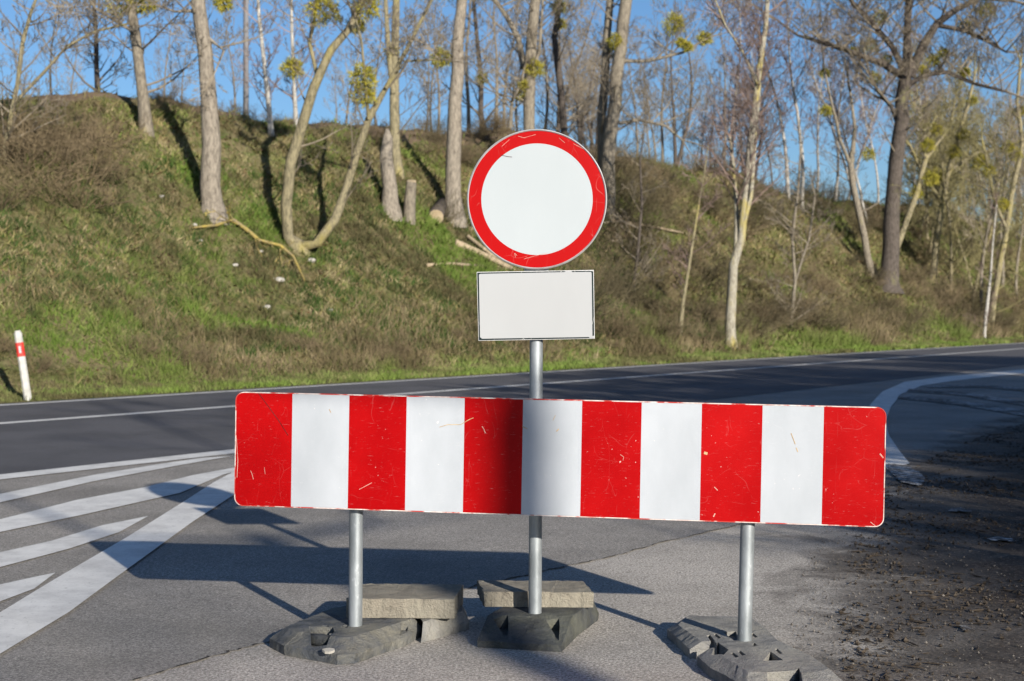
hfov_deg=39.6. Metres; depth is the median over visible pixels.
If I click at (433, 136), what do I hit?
bush
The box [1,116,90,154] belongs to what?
bush
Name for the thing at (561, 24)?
bare tree
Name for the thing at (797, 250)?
bush
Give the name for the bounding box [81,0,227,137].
bare tree
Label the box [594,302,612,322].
bush
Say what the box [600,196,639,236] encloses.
bush
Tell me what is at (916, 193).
bare tree
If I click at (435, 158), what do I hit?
bush
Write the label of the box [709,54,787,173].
bare tree
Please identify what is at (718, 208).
bush
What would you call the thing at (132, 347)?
bush
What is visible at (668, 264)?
bush
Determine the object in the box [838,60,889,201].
birch tree
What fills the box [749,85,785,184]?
bare tree
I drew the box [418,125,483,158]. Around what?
bush
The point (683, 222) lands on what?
bush
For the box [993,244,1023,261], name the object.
bush
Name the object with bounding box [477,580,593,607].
concrete slab
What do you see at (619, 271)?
bush
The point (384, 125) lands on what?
bush
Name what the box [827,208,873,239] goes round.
bush
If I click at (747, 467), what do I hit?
road barrier
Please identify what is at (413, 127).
bush
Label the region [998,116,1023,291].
bare tree
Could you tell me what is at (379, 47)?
bare tree
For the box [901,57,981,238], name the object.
bare tree
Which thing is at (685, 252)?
bush
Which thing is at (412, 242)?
green grass
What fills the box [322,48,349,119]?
bare tree
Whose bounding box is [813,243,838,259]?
bush
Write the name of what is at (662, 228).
log
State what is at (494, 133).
bush
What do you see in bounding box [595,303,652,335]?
bush
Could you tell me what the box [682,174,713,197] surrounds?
bush
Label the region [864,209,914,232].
bush
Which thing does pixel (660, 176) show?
bush
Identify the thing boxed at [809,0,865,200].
birch tree
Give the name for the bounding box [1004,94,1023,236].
birch tree
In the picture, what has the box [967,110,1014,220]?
bare tree
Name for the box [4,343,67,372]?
bush
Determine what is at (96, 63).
bare tree
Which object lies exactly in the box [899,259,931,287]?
bush
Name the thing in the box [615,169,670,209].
bush
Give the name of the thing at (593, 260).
bush
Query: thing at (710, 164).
bush
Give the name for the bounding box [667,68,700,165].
bare tree
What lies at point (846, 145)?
birch tree
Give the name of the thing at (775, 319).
bush
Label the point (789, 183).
bush
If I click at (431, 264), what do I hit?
log
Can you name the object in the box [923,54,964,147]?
bare tree
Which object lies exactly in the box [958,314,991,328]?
bush
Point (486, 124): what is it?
bush
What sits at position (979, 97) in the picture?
bare tree
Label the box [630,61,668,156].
bare tree
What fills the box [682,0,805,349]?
birch tree
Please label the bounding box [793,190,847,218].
bush
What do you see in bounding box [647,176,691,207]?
bush
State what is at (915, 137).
bare tree
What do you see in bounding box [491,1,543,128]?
bare tree
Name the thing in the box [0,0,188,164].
bare tree
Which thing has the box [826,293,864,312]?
bush
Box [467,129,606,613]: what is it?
traffic sign
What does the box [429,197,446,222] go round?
log
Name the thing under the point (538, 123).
bush
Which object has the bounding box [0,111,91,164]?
bush
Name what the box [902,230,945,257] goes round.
bush
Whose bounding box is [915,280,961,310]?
bush
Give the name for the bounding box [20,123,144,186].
bush
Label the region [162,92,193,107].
bush
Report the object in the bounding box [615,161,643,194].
bush
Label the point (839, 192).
bush
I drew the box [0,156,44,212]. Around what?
bush
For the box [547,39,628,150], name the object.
bare tree
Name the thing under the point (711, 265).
bush
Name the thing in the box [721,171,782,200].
bush
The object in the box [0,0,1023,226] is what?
sky
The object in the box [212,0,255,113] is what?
bare tree
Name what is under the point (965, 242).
bush
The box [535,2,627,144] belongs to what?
bare tree
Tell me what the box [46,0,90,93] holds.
bare tree
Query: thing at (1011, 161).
bare tree
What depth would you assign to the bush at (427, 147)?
53.72 m
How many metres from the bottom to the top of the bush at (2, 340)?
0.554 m
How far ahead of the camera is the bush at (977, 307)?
82.71 m
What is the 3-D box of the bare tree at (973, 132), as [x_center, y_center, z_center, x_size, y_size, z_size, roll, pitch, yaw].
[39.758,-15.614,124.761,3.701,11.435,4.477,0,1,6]
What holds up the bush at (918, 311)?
on the ground at (242, 146)
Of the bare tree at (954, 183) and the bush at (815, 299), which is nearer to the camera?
the bush at (815, 299)
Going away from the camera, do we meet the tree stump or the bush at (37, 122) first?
the bush at (37, 122)
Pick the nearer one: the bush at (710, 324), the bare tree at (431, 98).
the bush at (710, 324)
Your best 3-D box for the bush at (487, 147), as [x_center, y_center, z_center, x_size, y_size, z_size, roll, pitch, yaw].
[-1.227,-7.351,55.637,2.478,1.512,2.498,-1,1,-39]
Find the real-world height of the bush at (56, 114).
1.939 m
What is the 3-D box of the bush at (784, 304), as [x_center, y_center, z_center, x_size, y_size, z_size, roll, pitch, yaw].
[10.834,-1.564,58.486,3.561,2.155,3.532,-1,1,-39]
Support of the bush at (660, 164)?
on the ground at (242, 146)
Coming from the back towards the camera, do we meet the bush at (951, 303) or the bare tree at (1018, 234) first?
the bare tree at (1018, 234)
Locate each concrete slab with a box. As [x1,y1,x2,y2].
[346,583,463,618]
[414,605,468,642]
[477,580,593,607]
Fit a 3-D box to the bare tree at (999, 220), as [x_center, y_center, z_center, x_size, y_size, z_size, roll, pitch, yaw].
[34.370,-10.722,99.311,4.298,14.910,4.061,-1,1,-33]
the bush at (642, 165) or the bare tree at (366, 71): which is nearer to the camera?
the bare tree at (366, 71)
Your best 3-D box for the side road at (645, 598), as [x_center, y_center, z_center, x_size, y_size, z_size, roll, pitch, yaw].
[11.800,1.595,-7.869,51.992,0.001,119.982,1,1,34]
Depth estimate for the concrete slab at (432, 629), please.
6.50 m
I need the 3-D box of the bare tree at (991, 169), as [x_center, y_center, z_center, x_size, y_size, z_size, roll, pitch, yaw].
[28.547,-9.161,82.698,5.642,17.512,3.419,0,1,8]
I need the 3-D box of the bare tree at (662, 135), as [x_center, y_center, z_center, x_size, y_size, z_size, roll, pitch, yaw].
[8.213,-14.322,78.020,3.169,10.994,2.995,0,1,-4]
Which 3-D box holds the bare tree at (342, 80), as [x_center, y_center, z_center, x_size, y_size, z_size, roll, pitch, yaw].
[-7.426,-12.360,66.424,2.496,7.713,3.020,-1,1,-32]
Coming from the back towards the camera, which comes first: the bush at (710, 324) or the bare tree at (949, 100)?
the bare tree at (949, 100)
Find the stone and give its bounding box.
[273,277,284,281]
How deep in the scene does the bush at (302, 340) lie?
34.02 m
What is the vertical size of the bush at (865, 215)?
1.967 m
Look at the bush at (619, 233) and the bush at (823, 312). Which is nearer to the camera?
the bush at (619, 233)
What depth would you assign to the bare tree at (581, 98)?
87.02 m
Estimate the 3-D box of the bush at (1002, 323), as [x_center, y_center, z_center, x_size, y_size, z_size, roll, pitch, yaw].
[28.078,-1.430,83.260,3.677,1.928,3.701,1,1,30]
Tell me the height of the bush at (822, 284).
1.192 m
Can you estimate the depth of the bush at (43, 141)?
35.28 m
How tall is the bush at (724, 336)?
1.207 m
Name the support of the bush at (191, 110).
on the ground at (242, 146)
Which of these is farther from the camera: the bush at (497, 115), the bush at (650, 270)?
the bush at (497, 115)
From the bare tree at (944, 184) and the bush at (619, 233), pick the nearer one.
the bush at (619, 233)
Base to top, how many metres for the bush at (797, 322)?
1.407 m
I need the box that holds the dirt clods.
[837,424,1023,680]
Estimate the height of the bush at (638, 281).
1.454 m
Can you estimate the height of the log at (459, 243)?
1.035 m
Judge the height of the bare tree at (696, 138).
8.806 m
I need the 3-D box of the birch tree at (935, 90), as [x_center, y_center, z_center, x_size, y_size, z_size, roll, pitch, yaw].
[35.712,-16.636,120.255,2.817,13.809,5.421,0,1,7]
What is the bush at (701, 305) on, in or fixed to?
on the ground at (242, 146)
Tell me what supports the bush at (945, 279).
on the ground at (242, 146)
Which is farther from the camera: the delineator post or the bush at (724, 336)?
the bush at (724, 336)
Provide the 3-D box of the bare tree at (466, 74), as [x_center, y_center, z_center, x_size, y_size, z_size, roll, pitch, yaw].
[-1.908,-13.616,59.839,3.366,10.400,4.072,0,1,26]
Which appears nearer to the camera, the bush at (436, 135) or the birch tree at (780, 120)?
the bush at (436, 135)
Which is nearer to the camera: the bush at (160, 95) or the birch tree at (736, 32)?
the bush at (160, 95)
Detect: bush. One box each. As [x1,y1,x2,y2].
[0,84,116,149]
[0,96,78,148]
[0,99,62,165]
[0,110,85,181]
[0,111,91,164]
[0,117,52,162]
[0,121,90,167]
[0,121,119,200]
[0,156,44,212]
[0,330,25,350]
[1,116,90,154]
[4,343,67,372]
[11,164,156,213]
[19,105,121,150]
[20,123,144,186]
[36,114,142,175]
[39,99,121,147]
[62,100,151,150]
[109,326,175,357]
[135,332,198,364]
[147,75,190,99]
[149,88,176,103]
[149,99,174,114]
[153,90,179,101]
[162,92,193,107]
[172,338,216,364]
[180,102,200,120]
[218,100,247,114]
[228,103,260,118]
[246,108,274,122]
[261,110,289,121]
[274,327,331,349]
[281,113,298,125]
[308,114,370,145]
[348,114,411,147]
[365,341,410,361]
[371,117,405,134]
[372,330,413,356]
[400,115,435,131]
[404,136,445,154]
[408,112,466,144]
[411,105,447,131]
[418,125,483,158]
[418,187,467,220]
[419,124,446,144]
[419,150,461,167]
[433,138,483,163]
[443,323,468,336]
[458,333,489,344]
[461,134,493,167]
[462,105,508,130]
[462,110,520,133]
[462,118,502,139]
[471,119,520,146]
[482,111,520,131]
[506,109,563,131]
[528,339,565,352]
[548,247,654,299]
[556,256,648,320]
[567,240,662,299]
[575,251,631,281]
[579,136,592,151]
[583,145,621,156]
[586,143,657,184]
[589,225,658,265]
[592,149,670,182]
[592,150,627,171]
[592,205,638,248]
[593,143,639,160]
[594,301,646,338]
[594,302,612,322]
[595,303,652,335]
[596,146,633,173]
[597,269,656,310]
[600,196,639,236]
[601,161,629,199]
[605,188,654,220]
[605,218,675,256]
[605,337,625,348]
[606,264,666,294]
[608,185,668,235]
[610,275,678,312]
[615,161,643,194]
[615,165,665,200]
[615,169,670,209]
[616,134,650,158]
[616,137,664,163]
[616,158,684,200]
[617,142,662,174]
[619,188,683,228]
[624,156,671,183]
[625,283,675,314]
[626,179,679,216]
[629,246,703,286]
[633,164,690,191]
[633,292,706,326]
[634,315,683,339]
[636,154,676,172]
[636,302,705,337]
[637,151,690,181]
[637,284,690,318]
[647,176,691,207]
[647,269,689,293]
[649,189,691,219]
[651,224,711,259]
[654,157,700,186]
[659,225,749,282]
[661,173,700,194]
[665,294,739,323]
[671,289,724,317]
[673,211,703,235]
[675,152,731,171]
[676,241,718,265]
[678,140,740,175]
[679,280,757,318]
[680,152,722,174]
[680,249,757,294]
[682,166,740,216]
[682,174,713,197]
[683,312,736,342]
[688,187,727,208]
[692,317,722,335]
[693,252,728,275]
[700,221,733,242]
[701,301,761,329]
[707,161,736,177]
[714,168,773,198]
[717,202,776,247]
[718,293,800,334]
[720,182,790,215]
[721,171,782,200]
[722,297,788,323]
[724,192,796,226]
[730,200,784,228]
[738,280,825,325]
[739,257,760,269]
[741,256,803,290]
[744,302,799,334]
[748,315,780,336]
[754,296,790,315]
[756,165,816,196]
[762,204,806,229]
[764,185,812,215]
[769,302,810,331]
[772,288,824,314]
[773,179,837,202]
[773,298,819,326]
[778,235,811,258]
[779,185,826,210]
[779,255,831,280]
[780,289,843,322]
[787,288,842,312]
[789,168,848,196]
[789,276,828,293]
[792,184,846,218]
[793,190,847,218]
[795,174,848,198]
[799,220,850,254]
[799,300,851,330]
[804,302,855,328]
[806,272,841,291]
[807,267,869,304]
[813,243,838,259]
[820,180,872,201]
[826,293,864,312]
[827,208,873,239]
[829,243,871,266]
[830,196,882,231]
[833,200,884,222]
[837,255,895,284]
[843,282,908,314]
[849,204,883,229]
[856,299,889,320]
[863,274,888,285]
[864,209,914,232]
[879,189,928,214]
[881,301,941,333]
[883,296,909,305]
[888,296,939,322]
[894,306,935,322]
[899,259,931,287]
[899,264,929,285]
[899,273,938,296]
[900,258,947,285]
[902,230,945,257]
[903,213,935,236]
[909,260,961,291]
[913,243,944,264]
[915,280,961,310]
[921,290,959,312]
[925,234,982,267]
[927,274,985,311]
[928,295,968,309]
[930,284,962,303]
[931,216,983,235]
[936,282,1013,314]
[942,231,983,249]
[943,298,991,321]
[946,262,1006,304]
[946,309,976,327]
[947,236,978,247]
[947,299,996,320]
[953,230,999,255]
[953,283,970,294]
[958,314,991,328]
[961,301,1005,321]
[982,301,1021,330]
[986,281,1023,305]
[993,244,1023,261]
[996,227,1023,249]
[997,303,1022,329]
[1002,307,1023,321]
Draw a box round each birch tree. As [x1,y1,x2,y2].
[231,0,289,135]
[243,0,336,127]
[662,113,730,339]
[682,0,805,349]
[707,0,754,169]
[733,16,773,144]
[736,0,817,198]
[764,0,820,206]
[792,14,846,193]
[795,3,865,198]
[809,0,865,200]
[821,39,878,224]
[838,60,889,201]
[841,25,898,200]
[878,69,920,203]
[908,32,932,204]
[913,78,940,143]
[925,68,947,165]
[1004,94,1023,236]
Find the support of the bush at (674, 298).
on the ground at (242, 146)
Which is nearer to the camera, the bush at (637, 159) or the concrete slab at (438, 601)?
the concrete slab at (438, 601)
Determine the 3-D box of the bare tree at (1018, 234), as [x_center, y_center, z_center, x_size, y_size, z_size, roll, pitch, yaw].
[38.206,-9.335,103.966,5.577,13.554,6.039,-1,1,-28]
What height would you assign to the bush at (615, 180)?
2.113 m
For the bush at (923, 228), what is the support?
on the ground at (242, 146)
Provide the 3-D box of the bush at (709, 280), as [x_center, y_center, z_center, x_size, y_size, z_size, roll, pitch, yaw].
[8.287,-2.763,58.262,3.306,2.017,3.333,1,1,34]
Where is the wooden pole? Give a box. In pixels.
[243,0,248,115]
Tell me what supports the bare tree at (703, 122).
on the ground at (242, 146)
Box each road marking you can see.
[0,343,1023,652]
[869,370,1023,629]
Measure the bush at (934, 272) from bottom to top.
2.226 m
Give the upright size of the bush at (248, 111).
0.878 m
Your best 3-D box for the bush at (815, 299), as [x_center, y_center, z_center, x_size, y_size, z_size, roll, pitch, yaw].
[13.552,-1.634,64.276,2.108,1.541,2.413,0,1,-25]
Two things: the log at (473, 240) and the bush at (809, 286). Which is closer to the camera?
the log at (473, 240)
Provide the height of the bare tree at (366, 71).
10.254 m
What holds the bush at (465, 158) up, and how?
on the ground at (242, 146)
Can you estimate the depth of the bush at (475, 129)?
58.22 m
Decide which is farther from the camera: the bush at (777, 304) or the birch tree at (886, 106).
the birch tree at (886, 106)
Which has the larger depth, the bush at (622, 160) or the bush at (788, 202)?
the bush at (788, 202)
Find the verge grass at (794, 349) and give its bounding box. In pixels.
[0,331,1023,402]
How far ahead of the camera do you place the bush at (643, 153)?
71.21 m
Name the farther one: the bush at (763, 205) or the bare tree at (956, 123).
the bare tree at (956, 123)
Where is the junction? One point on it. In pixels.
(230, 573)
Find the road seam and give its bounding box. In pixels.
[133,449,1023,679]
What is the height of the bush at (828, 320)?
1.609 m
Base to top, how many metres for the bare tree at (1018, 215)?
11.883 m
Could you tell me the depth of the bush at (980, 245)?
102.24 m
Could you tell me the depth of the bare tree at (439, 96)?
69.43 m
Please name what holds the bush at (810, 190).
on the ground at (242, 146)
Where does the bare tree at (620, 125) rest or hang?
on the ground at (242, 146)
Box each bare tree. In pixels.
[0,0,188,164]
[0,13,42,95]
[27,0,71,94]
[38,0,135,91]
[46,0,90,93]
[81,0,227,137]
[116,0,285,224]
[145,0,187,95]
[170,19,196,97]
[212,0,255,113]
[264,0,489,256]
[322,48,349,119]
[326,1,380,123]
[345,0,404,124]
[367,0,447,178]
[405,0,484,227]
[405,6,465,128]
[408,0,452,125]
[411,0,464,124]
[412,0,483,130]
[421,0,541,130]
[451,0,574,129]
[468,0,526,118]
[477,0,538,126]
[488,52,521,128]
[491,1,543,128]
[518,0,580,129]
[521,0,650,135]
[527,0,609,130]
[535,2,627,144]
[537,30,585,130]
[547,15,636,154]
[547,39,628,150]
[554,49,607,146]
[575,0,750,218]
[575,48,645,153]
[578,0,642,169]
[603,98,676,290]
[614,15,656,153]
[627,40,678,156]
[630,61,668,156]
[634,0,690,160]
[634,0,719,165]
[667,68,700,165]
[677,97,717,166]
[680,59,723,160]
[690,56,728,162]
[697,3,750,162]
[703,87,742,164]
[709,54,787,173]
[711,0,1023,293]
[728,54,786,174]
[748,120,844,323]
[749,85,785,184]
[800,36,908,276]
[878,105,956,246]
[882,37,967,239]
[883,51,1023,283]
[884,50,986,249]
[891,43,978,211]
[896,75,941,199]
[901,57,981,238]
[902,82,933,202]
[911,109,989,290]
[911,118,995,290]
[914,86,982,218]
[922,47,985,190]
[922,63,980,209]
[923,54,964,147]
[933,104,984,209]
[934,45,979,205]
[939,91,1023,304]
[943,139,994,243]
[950,95,1023,311]
[950,112,992,211]
[954,109,997,220]
[956,34,1023,327]
[957,100,988,206]
[957,117,1021,269]
[963,192,1007,337]
[965,114,994,218]
[967,82,1023,287]
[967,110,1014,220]
[967,114,1008,235]
[970,89,1023,219]
[976,96,1005,209]
[978,108,1017,234]
[984,106,1023,252]
[989,118,1023,279]
[992,76,1023,238]
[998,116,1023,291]
[999,109,1023,218]
[1011,198,1023,232]
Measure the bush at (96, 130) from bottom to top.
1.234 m
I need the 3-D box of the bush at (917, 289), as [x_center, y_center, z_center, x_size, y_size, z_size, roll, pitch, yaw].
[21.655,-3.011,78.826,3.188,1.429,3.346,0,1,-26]
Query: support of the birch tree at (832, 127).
on the ground at (242, 146)
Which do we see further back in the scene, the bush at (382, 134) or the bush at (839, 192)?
the bush at (839, 192)
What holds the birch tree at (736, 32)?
on the ground at (242, 146)
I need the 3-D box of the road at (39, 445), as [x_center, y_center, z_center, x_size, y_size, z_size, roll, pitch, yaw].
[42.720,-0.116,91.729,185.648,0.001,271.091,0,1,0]
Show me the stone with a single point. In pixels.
(279, 279)
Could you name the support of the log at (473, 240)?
on the ground at (242, 146)
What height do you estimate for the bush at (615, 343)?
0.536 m
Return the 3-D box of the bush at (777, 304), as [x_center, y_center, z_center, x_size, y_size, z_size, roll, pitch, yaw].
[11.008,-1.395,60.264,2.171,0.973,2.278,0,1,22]
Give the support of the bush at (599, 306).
on the ground at (242, 146)
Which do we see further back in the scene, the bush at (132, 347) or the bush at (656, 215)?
the bush at (656, 215)
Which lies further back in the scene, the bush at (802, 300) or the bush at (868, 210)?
the bush at (868, 210)
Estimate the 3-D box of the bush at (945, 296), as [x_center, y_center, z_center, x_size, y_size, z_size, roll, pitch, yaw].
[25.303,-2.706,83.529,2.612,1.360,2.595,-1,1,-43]
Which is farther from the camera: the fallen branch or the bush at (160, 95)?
the bush at (160, 95)
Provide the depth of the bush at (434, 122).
57.34 m
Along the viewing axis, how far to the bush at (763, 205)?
73.76 m
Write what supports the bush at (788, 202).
on the ground at (242, 146)
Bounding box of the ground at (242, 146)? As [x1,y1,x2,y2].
[0,92,1023,403]
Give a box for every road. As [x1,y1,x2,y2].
[0,343,1023,473]
[131,450,1023,680]
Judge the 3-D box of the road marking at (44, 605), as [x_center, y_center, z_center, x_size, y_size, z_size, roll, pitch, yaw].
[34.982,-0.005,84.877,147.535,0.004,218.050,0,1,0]
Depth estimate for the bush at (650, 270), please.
52.27 m
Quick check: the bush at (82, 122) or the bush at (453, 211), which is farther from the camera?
the bush at (453, 211)
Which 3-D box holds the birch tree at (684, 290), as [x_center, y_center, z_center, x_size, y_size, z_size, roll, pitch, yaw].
[6.440,-3.895,50.415,2.457,8.245,2.220,0,1,0]
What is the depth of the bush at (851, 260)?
77.11 m
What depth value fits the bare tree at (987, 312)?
78.66 m
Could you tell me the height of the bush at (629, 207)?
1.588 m
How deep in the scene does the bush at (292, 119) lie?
47.93 m
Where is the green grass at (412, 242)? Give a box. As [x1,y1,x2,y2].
[0,96,1023,354]
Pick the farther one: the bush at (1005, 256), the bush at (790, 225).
the bush at (1005, 256)
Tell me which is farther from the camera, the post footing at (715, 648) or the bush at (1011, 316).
the bush at (1011, 316)
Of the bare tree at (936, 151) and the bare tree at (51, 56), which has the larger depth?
the bare tree at (936, 151)
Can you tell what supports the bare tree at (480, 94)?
on the ground at (242, 146)
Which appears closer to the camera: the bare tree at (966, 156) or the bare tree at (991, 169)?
the bare tree at (991, 169)
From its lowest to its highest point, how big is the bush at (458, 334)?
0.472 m
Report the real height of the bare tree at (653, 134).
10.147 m
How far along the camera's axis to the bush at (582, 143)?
64.92 m
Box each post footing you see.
[269,606,421,664]
[477,602,598,651]
[667,615,842,680]
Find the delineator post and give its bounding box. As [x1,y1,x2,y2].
[14,330,31,400]
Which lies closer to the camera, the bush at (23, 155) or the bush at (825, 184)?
the bush at (23, 155)
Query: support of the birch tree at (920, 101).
on the ground at (242, 146)
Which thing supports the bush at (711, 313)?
on the ground at (242, 146)
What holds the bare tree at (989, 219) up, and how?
on the ground at (242, 146)
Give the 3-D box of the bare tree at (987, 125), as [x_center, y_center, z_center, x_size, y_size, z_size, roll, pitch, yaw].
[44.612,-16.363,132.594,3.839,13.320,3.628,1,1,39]
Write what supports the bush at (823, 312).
on the ground at (242, 146)
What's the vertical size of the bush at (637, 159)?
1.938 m
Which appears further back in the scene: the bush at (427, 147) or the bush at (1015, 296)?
the bush at (1015, 296)
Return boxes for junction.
[0,365,1023,680]
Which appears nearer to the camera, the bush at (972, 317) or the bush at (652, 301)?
the bush at (652, 301)
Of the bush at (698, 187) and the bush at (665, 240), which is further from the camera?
the bush at (698, 187)
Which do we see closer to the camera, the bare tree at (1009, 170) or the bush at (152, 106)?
the bush at (152, 106)
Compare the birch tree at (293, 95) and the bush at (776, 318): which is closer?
the birch tree at (293, 95)
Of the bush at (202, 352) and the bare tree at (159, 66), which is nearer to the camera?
the bush at (202, 352)
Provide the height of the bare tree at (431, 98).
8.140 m
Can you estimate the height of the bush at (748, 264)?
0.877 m
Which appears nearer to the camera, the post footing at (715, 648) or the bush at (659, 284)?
the post footing at (715, 648)
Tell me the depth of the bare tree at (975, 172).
124.46 m
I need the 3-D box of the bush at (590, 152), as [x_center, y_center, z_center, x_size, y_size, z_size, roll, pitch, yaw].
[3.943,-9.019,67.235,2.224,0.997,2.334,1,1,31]
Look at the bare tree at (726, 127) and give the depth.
96.89 m
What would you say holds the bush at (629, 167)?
on the ground at (242, 146)
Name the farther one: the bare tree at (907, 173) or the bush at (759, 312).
the bare tree at (907, 173)
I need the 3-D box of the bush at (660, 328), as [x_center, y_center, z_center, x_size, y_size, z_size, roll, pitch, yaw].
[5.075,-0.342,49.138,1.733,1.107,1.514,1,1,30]
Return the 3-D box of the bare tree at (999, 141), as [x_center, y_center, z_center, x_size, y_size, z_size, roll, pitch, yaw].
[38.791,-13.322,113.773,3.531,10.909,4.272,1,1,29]
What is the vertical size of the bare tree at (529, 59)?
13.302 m
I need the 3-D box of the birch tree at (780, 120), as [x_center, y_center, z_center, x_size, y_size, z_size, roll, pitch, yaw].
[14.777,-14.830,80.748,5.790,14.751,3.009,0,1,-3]
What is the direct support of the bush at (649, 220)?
on the ground at (242, 146)
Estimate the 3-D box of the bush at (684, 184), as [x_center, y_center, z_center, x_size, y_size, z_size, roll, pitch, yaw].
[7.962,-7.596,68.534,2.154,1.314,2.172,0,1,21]
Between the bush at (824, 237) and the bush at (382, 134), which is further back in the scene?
the bush at (824, 237)
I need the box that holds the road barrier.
[234,392,885,641]
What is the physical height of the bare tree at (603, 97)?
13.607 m
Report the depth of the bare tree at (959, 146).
98.86 m
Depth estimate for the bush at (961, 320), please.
77.79 m
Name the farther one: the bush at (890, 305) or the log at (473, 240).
the bush at (890, 305)
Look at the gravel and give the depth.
7.54 m
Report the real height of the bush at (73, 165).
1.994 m
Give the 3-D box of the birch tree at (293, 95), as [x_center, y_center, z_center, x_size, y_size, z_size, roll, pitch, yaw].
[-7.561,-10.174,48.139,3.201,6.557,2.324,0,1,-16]
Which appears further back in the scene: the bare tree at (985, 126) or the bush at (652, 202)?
the bare tree at (985, 126)
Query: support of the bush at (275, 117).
on the ground at (242, 146)
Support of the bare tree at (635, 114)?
on the ground at (242, 146)
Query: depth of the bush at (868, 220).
85.31 m
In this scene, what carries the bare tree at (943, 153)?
on the ground at (242, 146)
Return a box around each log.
[426,262,483,266]
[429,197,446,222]
[455,239,512,270]
[466,235,502,260]
[610,219,682,233]
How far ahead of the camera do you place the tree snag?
46.06 m
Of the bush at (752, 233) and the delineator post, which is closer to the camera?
the delineator post
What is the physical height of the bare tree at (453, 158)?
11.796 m
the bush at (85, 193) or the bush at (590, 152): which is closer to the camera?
the bush at (85, 193)
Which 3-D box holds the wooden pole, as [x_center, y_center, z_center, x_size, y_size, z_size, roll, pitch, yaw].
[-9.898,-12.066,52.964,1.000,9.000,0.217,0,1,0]
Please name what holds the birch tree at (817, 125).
on the ground at (242, 146)
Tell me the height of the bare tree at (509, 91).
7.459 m
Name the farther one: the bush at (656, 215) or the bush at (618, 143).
the bush at (618, 143)
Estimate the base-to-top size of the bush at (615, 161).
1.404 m
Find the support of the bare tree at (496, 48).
on the ground at (242, 146)
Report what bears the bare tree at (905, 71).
on the ground at (242, 146)
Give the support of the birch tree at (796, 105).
on the ground at (242, 146)
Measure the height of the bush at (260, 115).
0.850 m
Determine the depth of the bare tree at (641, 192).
54.98 m
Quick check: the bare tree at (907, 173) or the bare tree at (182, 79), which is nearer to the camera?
the bare tree at (182, 79)
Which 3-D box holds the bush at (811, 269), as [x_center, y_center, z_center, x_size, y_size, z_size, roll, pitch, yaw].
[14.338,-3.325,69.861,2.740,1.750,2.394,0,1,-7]
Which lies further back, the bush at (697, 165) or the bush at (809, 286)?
the bush at (697, 165)
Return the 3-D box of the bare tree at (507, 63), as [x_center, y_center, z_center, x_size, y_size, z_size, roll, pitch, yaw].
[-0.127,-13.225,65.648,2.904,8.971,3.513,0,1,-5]
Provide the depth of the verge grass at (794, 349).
35.90 m
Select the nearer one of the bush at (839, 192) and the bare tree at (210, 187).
the bare tree at (210, 187)
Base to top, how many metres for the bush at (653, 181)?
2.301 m
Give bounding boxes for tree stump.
[403,180,416,224]
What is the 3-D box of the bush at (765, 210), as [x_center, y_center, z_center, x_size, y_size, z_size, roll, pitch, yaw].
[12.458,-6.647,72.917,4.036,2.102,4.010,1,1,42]
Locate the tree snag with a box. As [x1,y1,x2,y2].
[379,129,402,220]
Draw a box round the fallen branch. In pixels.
[193,203,304,280]
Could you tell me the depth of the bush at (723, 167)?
76.56 m
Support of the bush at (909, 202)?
on the ground at (242, 146)
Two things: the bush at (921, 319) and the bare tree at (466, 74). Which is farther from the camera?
the bush at (921, 319)
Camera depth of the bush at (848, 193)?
94.90 m
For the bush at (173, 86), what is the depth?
45.66 m
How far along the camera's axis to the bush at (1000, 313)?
83.01 m
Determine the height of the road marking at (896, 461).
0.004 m
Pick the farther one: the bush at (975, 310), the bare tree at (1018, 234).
the bare tree at (1018, 234)
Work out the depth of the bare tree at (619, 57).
59.92 m
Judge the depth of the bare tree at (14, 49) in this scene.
57.34 m
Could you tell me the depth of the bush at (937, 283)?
83.03 m
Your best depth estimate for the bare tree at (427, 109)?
74.62 m
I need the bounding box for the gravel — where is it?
[790,417,1023,680]
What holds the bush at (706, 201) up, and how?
on the ground at (242, 146)
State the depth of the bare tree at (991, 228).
87.51 m
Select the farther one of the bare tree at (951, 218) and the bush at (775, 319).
the bare tree at (951, 218)
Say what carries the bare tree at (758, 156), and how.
on the ground at (242, 146)
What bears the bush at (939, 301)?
on the ground at (242, 146)
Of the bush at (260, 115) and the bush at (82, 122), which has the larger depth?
the bush at (260, 115)
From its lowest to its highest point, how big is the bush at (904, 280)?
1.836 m
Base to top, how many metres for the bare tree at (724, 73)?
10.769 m
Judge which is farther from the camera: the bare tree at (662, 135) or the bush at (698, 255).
the bare tree at (662, 135)
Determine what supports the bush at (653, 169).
on the ground at (242, 146)
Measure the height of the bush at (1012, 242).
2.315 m
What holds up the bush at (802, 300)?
on the ground at (242, 146)
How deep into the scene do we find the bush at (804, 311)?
60.01 m
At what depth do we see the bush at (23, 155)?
34.38 m
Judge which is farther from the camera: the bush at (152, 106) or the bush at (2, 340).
the bush at (152, 106)
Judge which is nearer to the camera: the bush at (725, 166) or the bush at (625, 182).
the bush at (625, 182)

